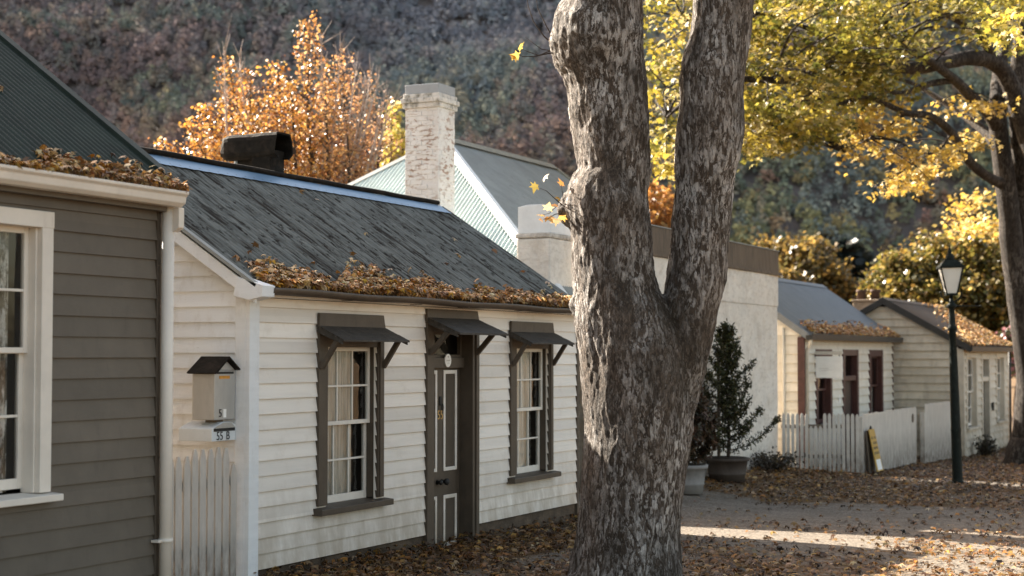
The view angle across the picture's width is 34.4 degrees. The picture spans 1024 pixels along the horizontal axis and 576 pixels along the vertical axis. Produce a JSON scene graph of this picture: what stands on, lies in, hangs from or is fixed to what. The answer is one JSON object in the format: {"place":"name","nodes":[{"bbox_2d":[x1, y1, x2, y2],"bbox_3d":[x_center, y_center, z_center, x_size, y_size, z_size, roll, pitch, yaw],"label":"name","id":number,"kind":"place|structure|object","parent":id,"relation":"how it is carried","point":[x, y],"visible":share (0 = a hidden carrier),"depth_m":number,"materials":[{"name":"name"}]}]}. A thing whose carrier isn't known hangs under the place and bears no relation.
{"place":"outdoors","nodes":[
{"label":"outdoors","id":0,"kind":"place"},
{"bbox_2d":[0,0,1010,271],"bbox_3d":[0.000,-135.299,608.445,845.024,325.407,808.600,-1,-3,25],"label":"hill","id":1,"kind":"structure","parent":0,"point":[794,226],"depth_m":459.33,"materials":[{"name":"plant"}]},
{"bbox_2d":[0,0,1016,274],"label":"forest","id":2,"kind":"object","parent":1,"relation":"on","point":[488,66],"visible":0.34,"depth_m":480.65,"materials":[{"name":"plant"}]},
{"bbox_2d":[351,377,1023,575],"bbox_3d":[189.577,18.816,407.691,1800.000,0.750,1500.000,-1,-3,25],"label":"ground","id":3,"kind":"structure","parent":0,"point":[832,512],"depth_m":21.59,"materials":[{"name":"brown soil"}]},
{"bbox_2d":[0,30,188,575],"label":"grey cottage","id":4,"kind":"structure","parent":3,"relation":"on","point":[86,341],"depth_m":12.55,"materials":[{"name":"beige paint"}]},
{"bbox_2d":[0,206,63,507],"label":"window","id":5,"kind":"structure","parent":4,"relation":"in","point":[33,358],"depth_m":12.00,"materials":[{"name":"beige paint"}]},
{"bbox_2d":[0,144,190,192],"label":"gutter leaves","id":6,"kind":"object","parent":4,"relation":"in","point":[66,164],"visible":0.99,"depth_m":12.40,"materials":[{"name":"brown plant"}]},
{"bbox_2d":[171,447,236,575],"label":"picket gate","id":7,"kind":"structure","parent":3,"relation":"on","point":[204,512],"depth_m":14.41,"materials":[{"name":"paint"}]},
{"bbox_2d":[148,10,415,184],"bbox_3d":[-4.844,-1.208,36.024,5.638,9.705,4.092,-1,-3,25],"label":"orange tree","id":8,"kind":"object","parent":3,"relation":"on","point":[348,168],"visible":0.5,"depth_m":35.49,"materials":[{"name":"brown plant"}]},
{"bbox_2d":[141,132,578,575],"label":"white cottage","id":9,"kind":"structure","parent":3,"relation":"on","point":[364,423],"depth_m":17.38,"materials":[{"name":"paint"}]},
{"bbox_2d":[179,421,235,441],"bbox_3d":[-2.725,1.282,14.830,0.369,0.168,0.385,-1,-3,25],"label":"mailbox","id":10,"kind":"object","parent":9,"relation":"attached to","point":[202,431],"visible":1,"depth_m":14.70,"materials":[{"name":"white metal"}]},
{"bbox_2d":[187,356,239,422],"bbox_3d":[-2.666,0.917,14.803,0.310,0.610,0.410,-1,-3,25],"label":"mailbox","id":11,"kind":"object","parent":9,"relation":"attached to","point":[213,388],"visible":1,"depth_m":14.71,"materials":[{"name":"white metal"}]},
{"bbox_2d":[167,169,552,288],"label":"roof leaves","id":12,"kind":"object","parent":9,"relation":"on","point":[493,250],"visible":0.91,"depth_m":20.38,"materials":[{"name":"brown plant"}]},
{"bbox_2d":[312,313,409,515],"bbox_3d":[-1.556,1.235,16.493,0.509,1.950,1.410,-1,-3,25],"label":"window","id":13,"kind":"structure","parent":9,"relation":"in","point":[339,335],"depth_m":16.61,"materials":[{"name":"brown paint"}]},
{"bbox_2d":[232,241,571,307],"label":"gutter leaves","id":14,"kind":"object","parent":9,"relation":"in","point":[278,275],"visible":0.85,"depth_m":17.10,"materials":[{"name":"brown plant"}]},
{"bbox_2d":[434,368,459,548],"bbox_3d":[-0.782,1.909,18.555,0.135,2.020,0.950,-1,-3,25],"label":"door","id":15,"kind":"structure","parent":9,"relation":"in","point":[446,380],"depth_m":18.70,"materials":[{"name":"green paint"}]},
{"bbox_2d":[507,321,574,483],"bbox_3d":[0.293,1.396,20.471,0.509,1.950,1.410,-1,-3,25],"label":"window","id":16,"kind":"structure","parent":9,"relation":"in","point":[525,338],"depth_m":20.67,"materials":[{"name":"green paint"}]},
{"bbox_2d":[368,100,405,166],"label":"yellow poplar","id":17,"kind":"object","parent":3,"relation":"on","point":[395,129],"visible":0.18,"depth_m":47.80,"materials":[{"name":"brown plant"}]},
{"bbox_2d":[348,83,583,488],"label":"hipped house","id":18,"kind":"structure","parent":3,"relation":"on","point":[487,192],"depth_m":26.27,"materials":[{"name":"white paint"}]},
{"bbox_2d":[509,0,753,575],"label":"foreground tree","id":19,"kind":"object","parent":3,"relation":"on","point":[644,344],"visible":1,"depth_m":15.02,"materials":[{"name":"brown plant"}]},
{"bbox_2d":[254,445,1023,575],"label":"fallen leaves","id":20,"kind":"object","parent":3,"relation":"on","point":[408,560],"visible":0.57,"depth_m":18.88,"materials":[{"name":"brown plant"}]},
{"bbox_2d":[648,178,674,227],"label":"orange tree","id":21,"kind":"object","parent":3,"relation":"on","point":[660,201],"visible":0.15,"depth_m":45.89,"materials":[{"name":"brown plant"}]},
{"bbox_2d":[684,386,723,493],"bbox_3d":[2.658,2.251,25.587,1.181,1.837,1.195,-1,-3,25],"label":"potted conifer","id":22,"kind":"object","parent":3,"relation":"on","point":[703,430],"visible":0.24,"depth_m":25.39,"materials":[{"name":"plant"}]},
{"bbox_2d":[651,224,781,475],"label":"rendered shop","id":23,"kind":"structure","parent":3,"relation":"on","point":[748,303],"depth_m":30.74,"materials":[{"name":"white paint"}]},
{"bbox_2d":[701,318,781,482],"bbox_3d":[3.568,1.880,27.856,1.387,2.756,1.543,2,-3,-40],"label":"potted conifer","id":24,"kind":"object","parent":3,"relation":"on","point":[728,468],"visible":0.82,"depth_m":27.78,"materials":[{"name":"plant"}]},
{"bbox_2d":[749,446,805,471],"bbox_3d":[4.885,3.193,30.614,1.142,0.513,1.449,0,-2,3],"label":"dry shrub","id":25,"kind":"object","parent":3,"relation":"on","point":[774,461],"visible":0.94,"depth_m":30.47,"materials":[{"name":"brown plant"}]},
{"bbox_2d":[750,230,859,305],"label":"golden tree","id":26,"kind":"object","parent":3,"relation":"on","point":[810,259],"visible":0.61,"depth_m":76.80,"materials":[{"name":"yellow plant"}]},
{"bbox_2d":[643,0,1023,465],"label":"sycamore tree","id":27,"kind":"object","parent":3,"relation":"on","point":[862,64],"visible":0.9,"depth_m":32.51,"materials":[{"name":"yellow plant"}]},
{"bbox_2d":[777,278,903,468],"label":"cream cottage","id":28,"kind":"structure","parent":3,"relation":"on","point":[863,385],"depth_m":36.12,"materials":[{"name":"paint"}]},
{"bbox_2d":[815,349,832,423],"bbox_3d":[6.495,2.081,34.803,0.180,1.585,1.340,-1,-3,25],"label":"window","id":29,"kind":"structure","parent":28,"relation":"in","point":[827,392],"depth_m":35.24,"materials":[{"name":"red paint"}]},
{"bbox_2d":[814,351,842,377],"bbox_3d":[6.510,1.576,33.988,0.580,0.550,0.060,-1,-3,25],"label":"hanging sign","id":30,"kind":"object","parent":28,"relation":"attached to","point":[829,366],"visible":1,"depth_m":33.97,"materials":[{"name":"paint"}]},
{"bbox_2d":[845,381,851,460],"bbox_3d":[7.453,3.006,36.957,0.062,1.870,1.140,-1,-3,25],"label":"door","id":31,"kind":"structure","parent":28,"relation":"in","point":[848,384],"depth_m":37.20,"materials":[{"name":"grey wood"}]},
{"bbox_2d":[800,319,900,337],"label":"gutter leaves","id":32,"kind":"object","parent":28,"relation":"in","point":[825,328],"visible":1,"depth_m":36.67,"materials":[{"name":"brown plant"}]},
{"bbox_2d":[868,350,883,413],"bbox_3d":[8.557,2.263,39.299,0.231,1.585,1.440,-1,-3,25],"label":"window","id":33,"kind":"structure","parent":28,"relation":"in","point":[878,354],"depth_m":39.78,"materials":[{"name":"red paint"}]},
{"bbox_2d":[781,407,916,474],"bbox_3d":[7.545,3.158,33.895,1.360,1.320,5.749,-2,-3,39],"label":"picket fence","id":34,"kind":"object","parent":3,"relation":"on","point":[895,433],"visible":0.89,"depth_m":32.05,"materials":[{"name":"grey wood"}]},
{"bbox_2d":[830,236,875,299],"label":"dark conifer","id":35,"kind":"object","parent":3,"relation":"on","point":[854,249],"visible":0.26,"depth_m":148.96,"materials":[{"name":"green plant"}]},
{"bbox_2d":[865,426,882,471],"bbox_3d":[7.044,3.119,32.133,0.219,0.877,0.560,-1,-3,25],"label":"sandwich board","id":36,"kind":"object","parent":3,"relation":"on","point":[874,458],"visible":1,"depth_m":32.07,"materials":[{"name":"yellow wood"}]},
{"bbox_2d":[849,218,1013,357],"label":"bronze tree","id":37,"kind":"object","parent":3,"relation":"on","point":[911,275],"visible":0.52,"depth_m":56.92,"materials":[{"name":"yellow plant"}]},
{"bbox_2d":[851,289,1012,456],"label":"brown roofed cottage","id":38,"kind":"structure","parent":3,"relation":"on","point":[921,375],"depth_m":41.26,"materials":[{"name":"beige paint"}]},
{"bbox_2d":[922,302,1012,346],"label":"roof leaves","id":39,"kind":"object","parent":38,"relation":"on","point":[977,335],"visible":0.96,"depth_m":44.79,"materials":[{"name":"brown plant"}]},
{"bbox_2d":[965,353,980,430],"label":"window","id":40,"kind":"structure","parent":38,"relation":"in","point":[973,394],"depth_m":42.21,"materials":[{"name":"beige paint"}]},
{"bbox_2d":[983,381,984,438],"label":"door","id":41,"kind":"structure","parent":38,"relation":"in","point":[983,381],"depth_m":44.05,"materials":[{"name":"grey wood"}]},
{"bbox_2d":[995,353,1007,423],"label":"window","id":42,"kind":"structure","parent":38,"relation":"in","point":[1000,397],"depth_m":46.45,"materials":[{"name":"beige paint"}]},
{"bbox_2d":[920,401,951,464],"bbox_3d":[9.929,3.342,38.352,0.103,1.412,3.682,-1,-3,26],"label":"picket fence","id":43,"kind":"object","parent":3,"relation":"on","point":[935,432],"visible":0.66,"depth_m":37.72,"materials":[{"name":"paint"}]},
{"bbox_2d":[936,245,981,482],"bbox_3d":[8.039,1.363,29.604,0.774,4.262,0.430,0,-2,5],"label":"street lamp","id":44,"kind":"object","parent":3,"relation":"on","point":[950,268],"visible":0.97,"depth_m":29.56,"materials":[{"name":"black metal"}]},
{"bbox_2d":[972,434,999,455],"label":"dry shrub","id":45,"kind":"object","parent":3,"relation":"on","point":[985,447],"visible":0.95,"depth_m":41.30,"materials":[{"name":"brown plant"}]},
{"bbox_2d":[995,320,1015,429],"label":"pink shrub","id":46,"kind":"object","parent":3,"relation":"on","point":[1006,334],"visible":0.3,"depth_m":53.79,"materials":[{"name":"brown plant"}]}
]}

